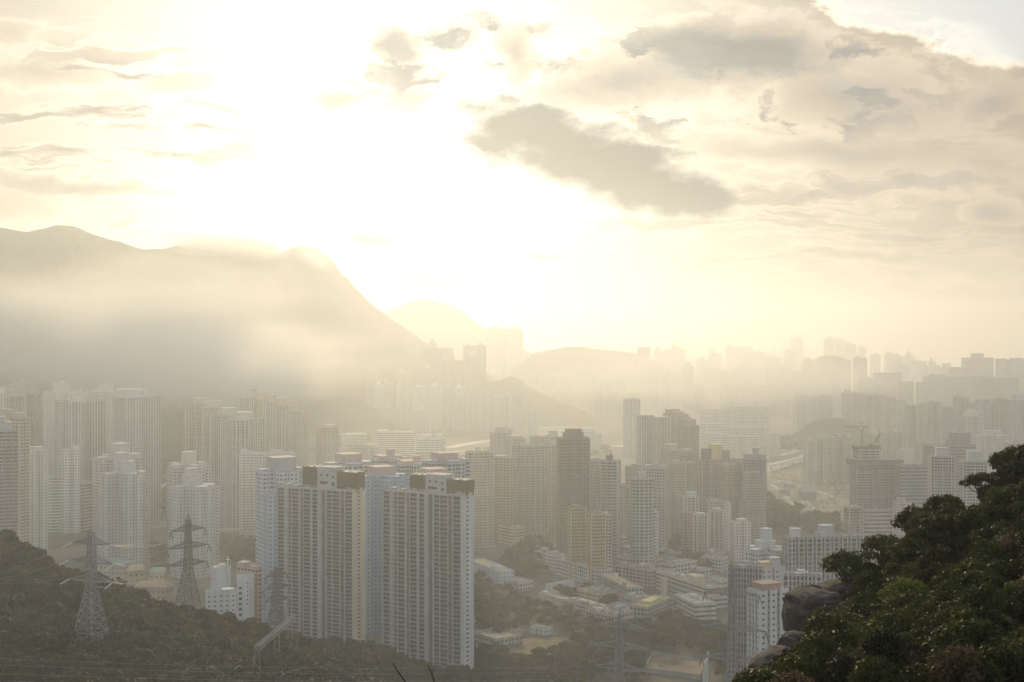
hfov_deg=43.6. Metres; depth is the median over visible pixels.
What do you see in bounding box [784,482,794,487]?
site shed
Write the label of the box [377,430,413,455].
office block
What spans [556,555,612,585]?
walkup block
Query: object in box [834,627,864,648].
shrub
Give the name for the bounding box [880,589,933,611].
shrub
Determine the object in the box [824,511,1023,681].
hillside
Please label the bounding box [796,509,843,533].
woodland
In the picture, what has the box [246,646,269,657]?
tree
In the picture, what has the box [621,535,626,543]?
walkup block
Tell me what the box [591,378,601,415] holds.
tower block
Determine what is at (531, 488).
tower block
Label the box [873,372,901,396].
office block
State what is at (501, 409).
tower block
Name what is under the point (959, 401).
tower block
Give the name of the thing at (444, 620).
power line
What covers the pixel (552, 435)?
tower block
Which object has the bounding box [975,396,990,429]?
tower block
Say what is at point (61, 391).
tower block
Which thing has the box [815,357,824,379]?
tower block
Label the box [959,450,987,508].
tower block
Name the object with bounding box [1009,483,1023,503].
shrub
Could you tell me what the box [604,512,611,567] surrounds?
apartment tower
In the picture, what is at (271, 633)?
lattice beam
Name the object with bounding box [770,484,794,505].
site track
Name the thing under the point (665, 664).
walled yard
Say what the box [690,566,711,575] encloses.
walkup block
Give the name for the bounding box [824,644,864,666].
shrub
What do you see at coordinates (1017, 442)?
office block
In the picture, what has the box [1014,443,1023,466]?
tree
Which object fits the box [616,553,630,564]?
walkup block
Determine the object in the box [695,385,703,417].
tower block
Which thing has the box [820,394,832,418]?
tower block
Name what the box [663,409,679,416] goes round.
stepped tower
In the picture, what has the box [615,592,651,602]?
market block
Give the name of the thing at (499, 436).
tower block
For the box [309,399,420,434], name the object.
hill
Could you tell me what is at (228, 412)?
tower block
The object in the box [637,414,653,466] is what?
striped tower
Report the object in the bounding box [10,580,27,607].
tree
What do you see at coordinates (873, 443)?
roof crane
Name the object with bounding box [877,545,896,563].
tree
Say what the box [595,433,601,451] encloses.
hospital block
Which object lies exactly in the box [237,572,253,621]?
apartment block
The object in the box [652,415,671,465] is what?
striped tower
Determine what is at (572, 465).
skyscraper
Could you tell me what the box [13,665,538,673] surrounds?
power line
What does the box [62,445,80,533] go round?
tower block
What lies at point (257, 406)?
stepped tower
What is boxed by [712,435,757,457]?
housing slab
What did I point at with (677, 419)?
stepped tower
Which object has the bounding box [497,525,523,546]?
school building
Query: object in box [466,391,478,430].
tower block
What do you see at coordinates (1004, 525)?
shrub
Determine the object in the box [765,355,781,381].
tower block
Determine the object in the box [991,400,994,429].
tower block
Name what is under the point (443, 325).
mountain
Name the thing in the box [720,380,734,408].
tower block
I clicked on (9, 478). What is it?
apartment tower
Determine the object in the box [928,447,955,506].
tower block
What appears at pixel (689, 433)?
stepped tower
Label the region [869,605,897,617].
shrub
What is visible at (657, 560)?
walkup block
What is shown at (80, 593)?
tree
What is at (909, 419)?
tower block
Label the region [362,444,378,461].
apartment block
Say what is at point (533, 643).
dry grass slope
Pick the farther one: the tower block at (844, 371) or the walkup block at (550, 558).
the tower block at (844, 371)
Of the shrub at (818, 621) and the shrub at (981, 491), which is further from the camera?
the shrub at (981, 491)
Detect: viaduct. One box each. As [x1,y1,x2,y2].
[220,528,238,537]
[767,456,802,469]
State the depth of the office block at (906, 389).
3591.13 m
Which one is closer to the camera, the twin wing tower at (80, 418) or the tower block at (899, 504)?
the tower block at (899, 504)
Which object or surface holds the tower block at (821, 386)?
on the ground at (60, 551)
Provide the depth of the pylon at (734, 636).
469.34 m
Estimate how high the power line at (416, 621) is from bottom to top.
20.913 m
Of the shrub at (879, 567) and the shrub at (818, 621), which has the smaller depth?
the shrub at (818, 621)
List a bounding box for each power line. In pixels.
[0,673,534,680]
[6,580,84,583]
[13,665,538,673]
[15,659,531,668]
[266,577,588,628]
[266,591,581,647]
[270,605,582,667]
[292,575,632,631]
[299,589,639,651]
[299,602,627,672]
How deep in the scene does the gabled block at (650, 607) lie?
946.47 m
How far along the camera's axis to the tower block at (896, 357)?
5987.10 m
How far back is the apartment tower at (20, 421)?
1116.72 m
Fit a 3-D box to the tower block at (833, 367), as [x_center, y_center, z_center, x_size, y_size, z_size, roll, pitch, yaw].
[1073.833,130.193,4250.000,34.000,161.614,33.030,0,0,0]
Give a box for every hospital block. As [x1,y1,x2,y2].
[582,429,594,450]
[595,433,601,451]
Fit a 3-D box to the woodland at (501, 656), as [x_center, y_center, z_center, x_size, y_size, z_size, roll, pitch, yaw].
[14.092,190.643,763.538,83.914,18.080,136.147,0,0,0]
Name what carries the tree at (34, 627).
on the ground at (60, 551)
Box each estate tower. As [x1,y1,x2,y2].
[255,455,301,563]
[262,490,275,627]
[320,452,375,473]
[362,464,409,635]
[371,449,410,465]
[395,455,421,475]
[419,467,447,472]
[422,451,469,478]
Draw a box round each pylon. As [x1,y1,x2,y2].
[58,525,123,658]
[165,513,210,631]
[261,562,290,634]
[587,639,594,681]
[588,611,651,681]
[696,562,768,681]
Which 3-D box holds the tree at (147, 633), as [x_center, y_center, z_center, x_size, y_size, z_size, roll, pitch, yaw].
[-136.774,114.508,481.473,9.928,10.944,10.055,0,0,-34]
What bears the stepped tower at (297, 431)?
on the ground at (60, 551)
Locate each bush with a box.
[853,569,884,594]
[876,576,930,602]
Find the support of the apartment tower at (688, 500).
on the ground at (60, 551)
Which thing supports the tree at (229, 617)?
on the ground at (60, 551)
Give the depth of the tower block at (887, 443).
1954.63 m
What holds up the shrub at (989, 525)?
on the hillside
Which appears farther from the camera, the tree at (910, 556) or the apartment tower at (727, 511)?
the apartment tower at (727, 511)
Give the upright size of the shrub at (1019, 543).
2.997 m
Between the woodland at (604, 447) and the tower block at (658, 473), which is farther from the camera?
the woodland at (604, 447)
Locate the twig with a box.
[392,662,405,681]
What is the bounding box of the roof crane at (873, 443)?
[869,433,880,445]
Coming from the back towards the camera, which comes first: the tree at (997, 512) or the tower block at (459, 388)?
the tower block at (459, 388)
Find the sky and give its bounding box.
[0,0,1023,376]
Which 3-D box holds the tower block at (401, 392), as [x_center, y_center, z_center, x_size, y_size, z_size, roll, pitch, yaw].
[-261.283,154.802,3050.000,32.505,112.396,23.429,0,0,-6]
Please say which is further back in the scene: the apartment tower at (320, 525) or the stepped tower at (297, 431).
the stepped tower at (297, 431)
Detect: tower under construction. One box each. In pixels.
[849,465,894,507]
[852,445,880,459]
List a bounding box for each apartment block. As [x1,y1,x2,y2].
[237,560,261,621]
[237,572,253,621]
[339,446,348,452]
[349,440,361,452]
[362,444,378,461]
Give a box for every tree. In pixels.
[9,593,27,611]
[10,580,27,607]
[27,623,50,646]
[60,595,88,614]
[77,588,93,599]
[95,591,114,600]
[104,586,119,594]
[116,589,131,595]
[130,588,151,601]
[140,630,154,639]
[193,608,208,622]
[206,609,219,619]
[218,611,238,624]
[231,620,249,632]
[244,617,261,622]
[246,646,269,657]
[247,622,271,632]
[251,653,283,673]
[289,634,304,648]
[303,662,329,680]
[819,548,878,581]
[859,534,898,568]
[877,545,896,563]
[880,560,915,583]
[883,539,898,552]
[883,547,924,573]
[888,536,931,562]
[890,503,947,533]
[899,527,944,547]
[900,510,944,533]
[917,510,972,547]
[921,492,964,510]
[930,504,974,547]
[939,501,966,510]
[953,508,993,533]
[957,471,993,492]
[973,503,995,519]
[976,502,1018,522]
[980,486,1001,502]
[983,486,1013,508]
[987,444,1021,469]
[987,465,1023,486]
[994,458,1023,473]
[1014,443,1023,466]
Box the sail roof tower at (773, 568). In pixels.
[757,556,784,586]
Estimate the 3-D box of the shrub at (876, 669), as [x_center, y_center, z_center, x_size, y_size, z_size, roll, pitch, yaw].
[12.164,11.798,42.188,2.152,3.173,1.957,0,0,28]
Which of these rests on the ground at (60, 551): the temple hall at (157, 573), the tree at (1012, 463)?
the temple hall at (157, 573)
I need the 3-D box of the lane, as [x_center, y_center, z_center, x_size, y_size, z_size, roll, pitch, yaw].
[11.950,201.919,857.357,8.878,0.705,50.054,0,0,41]
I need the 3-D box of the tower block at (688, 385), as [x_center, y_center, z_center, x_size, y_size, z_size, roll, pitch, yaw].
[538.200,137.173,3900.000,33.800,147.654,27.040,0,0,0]
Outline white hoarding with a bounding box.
[702,652,707,681]
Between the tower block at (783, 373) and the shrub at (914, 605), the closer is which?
the shrub at (914, 605)
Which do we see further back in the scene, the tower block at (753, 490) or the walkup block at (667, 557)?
the tower block at (753, 490)
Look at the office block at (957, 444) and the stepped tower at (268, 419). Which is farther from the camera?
the stepped tower at (268, 419)
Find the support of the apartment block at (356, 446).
on the ground at (60, 551)
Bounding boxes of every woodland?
[0,529,478,681]
[150,486,254,562]
[161,429,801,483]
[472,641,596,681]
[474,533,596,631]
[552,532,712,628]
[569,617,726,675]
[767,491,804,529]
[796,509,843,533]
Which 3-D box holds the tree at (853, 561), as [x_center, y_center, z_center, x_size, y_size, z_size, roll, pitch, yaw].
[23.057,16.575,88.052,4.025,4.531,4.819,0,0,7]
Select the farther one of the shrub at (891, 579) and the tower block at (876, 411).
the tower block at (876, 411)
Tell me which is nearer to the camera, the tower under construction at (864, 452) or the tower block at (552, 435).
the tower under construction at (864, 452)
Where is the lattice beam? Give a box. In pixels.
[253,614,297,674]
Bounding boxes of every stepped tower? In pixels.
[235,388,257,417]
[251,392,268,417]
[263,394,276,451]
[273,398,289,451]
[288,401,307,466]
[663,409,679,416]
[668,411,683,442]
[673,413,690,448]
[680,418,698,450]
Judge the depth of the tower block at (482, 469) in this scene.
1294.57 m
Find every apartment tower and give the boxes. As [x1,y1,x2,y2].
[0,408,29,542]
[0,416,19,540]
[276,464,364,643]
[316,424,338,464]
[382,472,473,676]
[567,504,586,579]
[587,511,605,584]
[601,452,620,567]
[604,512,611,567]
[631,468,653,563]
[654,509,657,556]
[679,491,698,534]
[681,511,693,556]
[693,512,708,559]
[710,507,723,550]
[724,501,730,550]
[729,518,750,561]
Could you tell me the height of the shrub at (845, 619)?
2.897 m
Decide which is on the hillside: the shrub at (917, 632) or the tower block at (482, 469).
the shrub at (917, 632)
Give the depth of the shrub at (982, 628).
45.95 m
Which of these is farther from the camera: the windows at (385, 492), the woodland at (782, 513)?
the woodland at (782, 513)
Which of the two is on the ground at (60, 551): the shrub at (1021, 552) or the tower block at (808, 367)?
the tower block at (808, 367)
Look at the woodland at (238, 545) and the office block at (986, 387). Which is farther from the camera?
the office block at (986, 387)
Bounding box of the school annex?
[697,592,719,600]
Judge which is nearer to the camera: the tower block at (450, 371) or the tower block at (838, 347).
the tower block at (450, 371)
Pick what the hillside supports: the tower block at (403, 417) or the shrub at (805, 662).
the shrub at (805, 662)
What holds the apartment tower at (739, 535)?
on the ground at (60, 551)
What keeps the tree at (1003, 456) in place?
on the hillside
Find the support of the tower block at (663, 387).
on the ground at (60, 551)
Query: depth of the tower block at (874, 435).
1944.60 m
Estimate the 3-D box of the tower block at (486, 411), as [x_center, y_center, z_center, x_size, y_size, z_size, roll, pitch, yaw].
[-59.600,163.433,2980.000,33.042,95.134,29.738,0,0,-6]
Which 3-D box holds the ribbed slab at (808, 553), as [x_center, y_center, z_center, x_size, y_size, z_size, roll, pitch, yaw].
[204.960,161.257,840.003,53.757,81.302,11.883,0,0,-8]
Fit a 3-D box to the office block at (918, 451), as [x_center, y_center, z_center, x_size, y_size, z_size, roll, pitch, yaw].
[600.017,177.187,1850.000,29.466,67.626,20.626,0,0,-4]
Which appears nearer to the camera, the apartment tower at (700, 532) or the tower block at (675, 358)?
the apartment tower at (700, 532)
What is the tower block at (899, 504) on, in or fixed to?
on the ground at (60, 551)
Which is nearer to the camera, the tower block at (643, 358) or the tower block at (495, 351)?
the tower block at (643, 358)
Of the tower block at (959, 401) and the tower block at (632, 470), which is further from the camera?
the tower block at (959, 401)
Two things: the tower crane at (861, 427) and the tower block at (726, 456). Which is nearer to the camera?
the tower crane at (861, 427)
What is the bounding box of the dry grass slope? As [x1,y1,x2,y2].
[517,635,568,655]
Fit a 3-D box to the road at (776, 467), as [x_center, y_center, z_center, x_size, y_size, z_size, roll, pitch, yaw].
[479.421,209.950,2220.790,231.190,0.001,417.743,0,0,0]
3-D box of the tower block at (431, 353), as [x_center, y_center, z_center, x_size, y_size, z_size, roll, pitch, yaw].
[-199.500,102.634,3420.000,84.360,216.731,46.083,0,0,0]
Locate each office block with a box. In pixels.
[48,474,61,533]
[340,432,366,446]
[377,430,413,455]
[414,450,435,460]
[416,434,444,451]
[857,377,880,395]
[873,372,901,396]
[895,463,927,509]
[896,448,913,462]
[899,381,913,404]
[914,440,939,463]
[916,382,928,402]
[923,374,967,404]
[923,432,975,496]
[948,367,964,375]
[961,353,993,376]
[964,376,1017,402]
[995,359,1006,376]
[1004,439,1023,447]
[1007,358,1023,393]
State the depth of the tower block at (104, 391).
1669.45 m
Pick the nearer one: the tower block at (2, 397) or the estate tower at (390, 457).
the estate tower at (390, 457)
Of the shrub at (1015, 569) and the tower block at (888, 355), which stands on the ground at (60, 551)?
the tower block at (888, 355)
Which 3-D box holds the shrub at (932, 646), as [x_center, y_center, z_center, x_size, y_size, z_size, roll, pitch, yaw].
[15.608,11.800,45.858,2.895,2.956,2.632,0,0,38]
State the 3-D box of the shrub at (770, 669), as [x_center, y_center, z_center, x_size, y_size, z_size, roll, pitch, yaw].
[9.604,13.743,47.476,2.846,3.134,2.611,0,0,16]
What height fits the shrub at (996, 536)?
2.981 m
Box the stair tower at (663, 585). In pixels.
[661,577,666,594]
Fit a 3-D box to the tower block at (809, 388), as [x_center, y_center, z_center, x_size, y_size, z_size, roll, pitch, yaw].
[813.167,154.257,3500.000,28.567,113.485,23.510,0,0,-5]
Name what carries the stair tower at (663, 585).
on the ground at (60, 551)
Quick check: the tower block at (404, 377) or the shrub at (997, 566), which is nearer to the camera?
the shrub at (997, 566)
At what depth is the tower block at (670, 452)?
1472.83 m
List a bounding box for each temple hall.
[134,580,174,602]
[149,567,168,580]
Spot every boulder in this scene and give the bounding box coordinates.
[747,645,791,668]
[776,630,805,647]
[781,584,841,631]
[817,576,858,600]
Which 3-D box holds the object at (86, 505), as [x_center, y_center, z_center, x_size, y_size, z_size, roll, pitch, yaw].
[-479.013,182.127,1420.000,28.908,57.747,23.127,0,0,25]
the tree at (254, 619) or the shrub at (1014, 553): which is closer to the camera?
the shrub at (1014, 553)
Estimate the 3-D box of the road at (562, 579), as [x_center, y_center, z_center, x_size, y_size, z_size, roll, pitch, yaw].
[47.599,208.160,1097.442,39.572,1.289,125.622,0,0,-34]
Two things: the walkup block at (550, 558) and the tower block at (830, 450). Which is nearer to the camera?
the walkup block at (550, 558)
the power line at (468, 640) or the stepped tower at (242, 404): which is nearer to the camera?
the power line at (468, 640)
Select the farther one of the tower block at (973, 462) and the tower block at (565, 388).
the tower block at (565, 388)
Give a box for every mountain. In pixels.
[0,225,498,461]
[384,300,532,360]
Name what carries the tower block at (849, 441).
on the ground at (60, 551)
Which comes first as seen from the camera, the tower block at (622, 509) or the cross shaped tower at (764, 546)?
the cross shaped tower at (764, 546)
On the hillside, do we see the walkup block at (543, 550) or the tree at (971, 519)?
the tree at (971, 519)
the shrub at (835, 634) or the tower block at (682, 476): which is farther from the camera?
the tower block at (682, 476)
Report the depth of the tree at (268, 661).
463.15 m
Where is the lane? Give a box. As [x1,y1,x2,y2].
[507,636,552,647]
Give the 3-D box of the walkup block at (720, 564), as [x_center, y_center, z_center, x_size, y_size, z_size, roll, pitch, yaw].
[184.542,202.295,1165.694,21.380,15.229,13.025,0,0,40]
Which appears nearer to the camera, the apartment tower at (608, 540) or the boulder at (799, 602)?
the boulder at (799, 602)
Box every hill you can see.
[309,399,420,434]
[442,376,607,425]
[508,347,719,404]
[785,418,869,451]
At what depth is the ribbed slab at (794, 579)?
677.48 m
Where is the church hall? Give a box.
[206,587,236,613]
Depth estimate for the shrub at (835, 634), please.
51.53 m
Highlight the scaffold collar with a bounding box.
[846,457,903,465]
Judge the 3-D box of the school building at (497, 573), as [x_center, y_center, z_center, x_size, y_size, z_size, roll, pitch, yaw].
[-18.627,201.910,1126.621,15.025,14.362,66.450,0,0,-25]
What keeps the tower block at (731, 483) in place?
on the ground at (60, 551)
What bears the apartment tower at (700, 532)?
on the ground at (60, 551)
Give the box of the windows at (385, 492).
[384,491,438,659]
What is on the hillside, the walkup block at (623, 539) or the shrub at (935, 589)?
the shrub at (935, 589)
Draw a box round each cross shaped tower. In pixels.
[98,452,149,571]
[170,467,219,578]
[745,527,781,564]
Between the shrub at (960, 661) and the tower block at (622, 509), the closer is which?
the shrub at (960, 661)
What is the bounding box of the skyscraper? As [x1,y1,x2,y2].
[556,428,589,554]
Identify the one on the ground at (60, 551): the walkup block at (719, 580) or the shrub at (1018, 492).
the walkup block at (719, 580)
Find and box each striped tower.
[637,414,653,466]
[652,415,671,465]
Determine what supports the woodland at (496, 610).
on the ground at (60, 551)
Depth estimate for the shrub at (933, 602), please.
59.04 m
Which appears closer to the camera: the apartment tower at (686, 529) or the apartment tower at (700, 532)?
the apartment tower at (700, 532)
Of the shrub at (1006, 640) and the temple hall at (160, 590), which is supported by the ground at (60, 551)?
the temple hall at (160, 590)
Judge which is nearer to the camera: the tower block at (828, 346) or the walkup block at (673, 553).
the walkup block at (673, 553)
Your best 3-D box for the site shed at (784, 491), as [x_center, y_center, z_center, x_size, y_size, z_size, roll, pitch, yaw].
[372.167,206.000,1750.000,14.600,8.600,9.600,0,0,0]
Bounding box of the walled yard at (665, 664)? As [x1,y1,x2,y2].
[643,651,705,679]
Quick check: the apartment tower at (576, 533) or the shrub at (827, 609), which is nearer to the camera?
the shrub at (827, 609)
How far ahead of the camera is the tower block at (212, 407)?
1460.33 m
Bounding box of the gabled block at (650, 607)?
[630,594,673,621]
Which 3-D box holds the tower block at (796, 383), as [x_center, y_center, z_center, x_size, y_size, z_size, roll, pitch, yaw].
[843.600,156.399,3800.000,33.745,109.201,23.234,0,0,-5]
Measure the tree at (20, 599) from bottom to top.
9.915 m
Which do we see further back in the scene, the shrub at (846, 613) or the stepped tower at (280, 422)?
the stepped tower at (280, 422)
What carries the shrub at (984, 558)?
on the hillside
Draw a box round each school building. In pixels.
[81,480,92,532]
[474,558,513,583]
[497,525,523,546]
[598,573,642,593]
[656,570,722,593]
[674,592,715,622]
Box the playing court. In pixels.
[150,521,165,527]
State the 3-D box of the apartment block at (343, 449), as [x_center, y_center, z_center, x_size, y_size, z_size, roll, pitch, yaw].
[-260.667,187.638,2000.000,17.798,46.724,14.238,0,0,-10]
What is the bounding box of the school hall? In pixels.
[668,583,726,609]
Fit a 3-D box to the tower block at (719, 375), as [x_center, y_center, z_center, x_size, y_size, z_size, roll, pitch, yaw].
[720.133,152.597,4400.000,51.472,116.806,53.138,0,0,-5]
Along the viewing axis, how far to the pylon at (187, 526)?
564.60 m
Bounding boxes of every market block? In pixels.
[564,597,606,615]
[577,585,617,603]
[585,604,632,623]
[607,601,632,608]
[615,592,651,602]
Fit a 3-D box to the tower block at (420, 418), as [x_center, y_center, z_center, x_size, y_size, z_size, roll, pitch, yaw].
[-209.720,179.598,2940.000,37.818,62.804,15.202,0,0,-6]
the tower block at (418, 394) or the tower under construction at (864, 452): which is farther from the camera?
the tower block at (418, 394)
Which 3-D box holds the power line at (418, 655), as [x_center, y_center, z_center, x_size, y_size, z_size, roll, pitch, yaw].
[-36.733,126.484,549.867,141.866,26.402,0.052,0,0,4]
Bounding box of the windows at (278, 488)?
[278,488,331,638]
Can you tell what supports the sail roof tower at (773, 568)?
on the ground at (60, 551)
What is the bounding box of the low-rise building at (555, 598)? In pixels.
[538,591,570,606]
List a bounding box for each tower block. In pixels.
[0,387,5,420]
[6,382,27,420]
[27,388,42,445]
[30,446,47,549]
[43,380,74,476]
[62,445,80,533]
[88,383,113,453]
[93,442,142,560]
[166,451,209,563]
[183,397,209,461]
[202,401,220,463]
[209,407,234,484]
[218,411,263,535]
[239,448,255,541]
[256,449,293,469]
[366,367,376,407]
[374,381,382,409]
[379,403,394,423]
[383,381,393,407]
[395,382,408,407]
[395,400,412,429]
[397,368,411,407]
[412,385,425,408]
[412,405,428,432]
[420,364,433,408]
[422,339,452,382]
[428,383,441,429]
[435,350,466,420]
[445,384,454,429]
[452,392,468,430]
[455,383,465,396]
[463,344,473,359]
[465,449,493,548]
[466,351,484,395]
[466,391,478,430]
[475,343,485,379]
[479,391,493,431]
[486,327,505,379]
[490,426,511,455]
[494,391,508,431]
[494,455,514,543]
[506,327,522,377]
[506,435,525,455]
[508,388,522,431]
[512,444,546,539]
[525,409,537,434]
[529,430,557,444]
[538,370,547,395]
[546,441,555,533]
[549,373,559,400]
[559,375,571,404]
[578,366,591,407]
[590,458,602,511]
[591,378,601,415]
[600,379,614,416]
[614,377,624,415]
[621,483,624,535]
[623,397,639,455]
[625,464,641,543]
[637,347,650,388]
[640,370,652,409]
[642,463,667,549]
[652,347,665,365]
[657,364,669,409]
[662,443,682,493]
[665,343,684,375]
[668,494,671,536]
[669,460,696,533]
[679,449,698,462]
[683,362,693,409]
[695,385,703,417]
[696,358,708,384]
[702,361,715,398]
[705,498,722,543]
[708,349,721,367]
[712,368,730,401]
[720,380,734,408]
[720,463,741,519]
[722,450,730,463]
[725,343,738,369]
[729,364,751,400]
[731,458,741,463]
[736,346,752,365]
[736,380,749,405]
[739,500,744,517]
[742,355,752,369]
[742,447,766,526]
[742,471,764,543]
[751,365,764,383]
[751,378,764,406]
[754,350,764,366]
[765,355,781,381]
[765,378,776,413]
[766,364,777,382]
[777,382,789,415]
[778,365,790,382]
[784,348,793,369]
[789,370,802,382]
[790,375,802,411]
[791,337,802,370]
[793,389,806,430]
[802,358,814,380]
[803,377,815,395]
[803,438,815,483]
[807,394,819,423]
[813,436,825,483]
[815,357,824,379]
[815,377,828,395]
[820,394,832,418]
[821,355,831,379]
[823,336,834,355]
[823,431,834,482]
[828,380,840,417]
[829,356,840,381]
[833,338,845,357]
[834,434,844,481]
[838,357,850,391]
[841,389,852,421]
[844,434,853,480]
[844,505,863,534]
[845,341,856,379]
[851,391,862,427]
[853,355,866,391]
[858,345,865,357]
[861,393,870,433]
[864,507,891,536]
[870,353,880,377]
[870,429,881,456]
[871,393,882,433]
[879,430,892,456]
[881,392,894,430]
[884,351,892,371]
[888,361,909,380]
[889,428,905,457]
[890,397,906,430]
[892,354,901,362]
[892,497,911,539]
[902,351,913,380]
[904,402,914,448]
[911,359,926,388]
[915,400,929,440]
[923,358,939,375]
[927,400,941,440]
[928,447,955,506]
[937,363,950,375]
[938,401,956,443]
[953,393,968,431]
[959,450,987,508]
[960,409,983,434]
[965,402,974,410]
[971,430,1012,473]
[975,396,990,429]
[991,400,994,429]
[995,396,1009,433]
[1004,394,1023,441]
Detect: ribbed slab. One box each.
[727,560,763,681]
[747,579,787,666]
[782,524,865,581]
[782,569,821,590]
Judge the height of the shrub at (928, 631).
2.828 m
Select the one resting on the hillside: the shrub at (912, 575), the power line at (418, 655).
the shrub at (912, 575)
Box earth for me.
[767,468,848,514]
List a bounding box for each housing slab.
[699,422,720,442]
[700,409,733,425]
[705,432,724,447]
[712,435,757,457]
[721,426,767,448]
[729,405,767,425]
[768,433,780,457]
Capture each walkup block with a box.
[535,547,549,562]
[545,550,565,572]
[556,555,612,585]
[615,562,660,587]
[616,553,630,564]
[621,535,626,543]
[621,543,630,554]
[635,562,656,567]
[654,557,662,567]
[655,554,680,561]
[658,548,681,556]
[660,558,696,573]
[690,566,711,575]
[701,553,728,572]
[704,548,726,555]
[705,575,726,595]
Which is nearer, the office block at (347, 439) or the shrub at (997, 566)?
the shrub at (997, 566)
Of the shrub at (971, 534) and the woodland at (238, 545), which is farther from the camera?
the woodland at (238, 545)
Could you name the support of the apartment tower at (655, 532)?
on the ground at (60, 551)
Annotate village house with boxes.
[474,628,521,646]
[503,576,533,591]
[530,624,552,635]
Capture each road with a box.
[445,439,489,447]
[530,573,580,587]
[767,449,799,458]
[767,455,802,471]
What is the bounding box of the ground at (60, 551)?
[0,375,915,681]
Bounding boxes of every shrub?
[731,668,768,681]
[738,668,780,681]
[750,668,778,674]
[760,659,782,672]
[764,648,789,666]
[765,669,817,681]
[777,646,829,681]
[787,631,840,679]
[791,629,857,679]
[801,609,853,634]
[813,603,848,614]
[822,619,855,632]
[824,608,860,618]
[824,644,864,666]
[824,649,864,681]
[825,613,854,622]
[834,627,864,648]
[838,594,856,605]
[841,604,866,615]
[845,653,912,681]
[846,649,876,662]
[848,587,878,606]
[850,615,866,625]
[852,607,915,633]
[854,561,882,574]
[854,623,889,636]
[857,629,923,652]
[860,624,908,670]
[862,595,887,618]
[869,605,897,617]
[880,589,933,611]
[881,572,902,588]
[895,562,922,581]
[898,659,960,681]
[900,625,933,638]
[901,598,938,619]
[903,569,925,580]
[906,597,948,607]
[910,600,972,631]
[912,627,981,661]
[914,561,946,587]
[914,620,955,642]
[921,641,1001,681]
[927,582,943,597]
[928,566,954,587]
[928,579,958,602]
[931,616,1012,647]
[936,604,969,625]
[944,562,958,568]
[949,557,996,581]
[949,569,1008,600]
[952,590,989,611]
[957,502,989,514]
[958,526,996,537]
[958,554,992,565]
[958,607,1014,640]
[965,580,998,611]
[969,536,995,552]
[971,526,1005,545]
[974,642,1023,681]
[975,636,1023,681]
[976,483,991,501]
[985,580,1021,618]
[986,519,1010,527]
[986,557,1018,581]
[990,529,1012,542]
[992,519,1018,529]
[996,530,1023,555]
[997,586,1023,624]
[1001,624,1023,642]
[1002,613,1023,635]
[1004,556,1023,578]
[1007,547,1019,561]
[1008,584,1023,597]
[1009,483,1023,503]
[1010,530,1023,551]
[1011,574,1023,587]
[1016,477,1023,485]
[1017,548,1023,557]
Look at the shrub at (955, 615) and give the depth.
48.87 m
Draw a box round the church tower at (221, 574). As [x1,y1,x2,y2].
[211,556,230,589]
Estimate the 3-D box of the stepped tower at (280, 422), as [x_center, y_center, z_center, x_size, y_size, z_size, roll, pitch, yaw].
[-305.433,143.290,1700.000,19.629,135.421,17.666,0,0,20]
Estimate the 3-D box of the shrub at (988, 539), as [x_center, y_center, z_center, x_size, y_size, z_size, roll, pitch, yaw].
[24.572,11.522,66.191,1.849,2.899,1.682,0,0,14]
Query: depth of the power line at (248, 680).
301.85 m
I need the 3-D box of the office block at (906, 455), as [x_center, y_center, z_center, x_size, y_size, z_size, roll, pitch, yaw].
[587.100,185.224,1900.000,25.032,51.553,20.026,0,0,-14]
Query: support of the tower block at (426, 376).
on the ground at (60, 551)
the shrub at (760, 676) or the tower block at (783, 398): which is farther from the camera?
the tower block at (783, 398)
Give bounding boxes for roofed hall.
[95,557,132,585]
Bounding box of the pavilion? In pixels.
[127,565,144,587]
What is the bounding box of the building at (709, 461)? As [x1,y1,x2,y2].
[697,443,721,511]
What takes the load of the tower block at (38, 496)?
on the ground at (60, 551)
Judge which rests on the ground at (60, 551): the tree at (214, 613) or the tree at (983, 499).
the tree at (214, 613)
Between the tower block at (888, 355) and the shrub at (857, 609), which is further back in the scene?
the tower block at (888, 355)
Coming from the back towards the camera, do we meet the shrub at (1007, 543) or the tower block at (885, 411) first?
the tower block at (885, 411)
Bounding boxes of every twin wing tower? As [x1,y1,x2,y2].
[55,389,105,480]
[113,384,160,523]
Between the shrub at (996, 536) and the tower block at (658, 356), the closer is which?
the shrub at (996, 536)
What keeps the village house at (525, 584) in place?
on the ground at (60, 551)
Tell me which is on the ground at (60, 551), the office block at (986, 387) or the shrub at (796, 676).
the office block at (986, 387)
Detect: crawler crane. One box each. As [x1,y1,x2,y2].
[829,487,842,499]
[831,465,840,494]
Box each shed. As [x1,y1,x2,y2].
[545,580,574,592]
[778,489,789,494]
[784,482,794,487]
[799,489,815,499]
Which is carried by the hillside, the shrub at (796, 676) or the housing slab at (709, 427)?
the shrub at (796, 676)
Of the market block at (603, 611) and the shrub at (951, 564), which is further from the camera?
the market block at (603, 611)
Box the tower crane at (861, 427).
[846,422,868,444]
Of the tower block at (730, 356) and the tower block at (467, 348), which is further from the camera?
the tower block at (730, 356)
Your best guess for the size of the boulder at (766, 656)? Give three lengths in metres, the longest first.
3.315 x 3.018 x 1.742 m

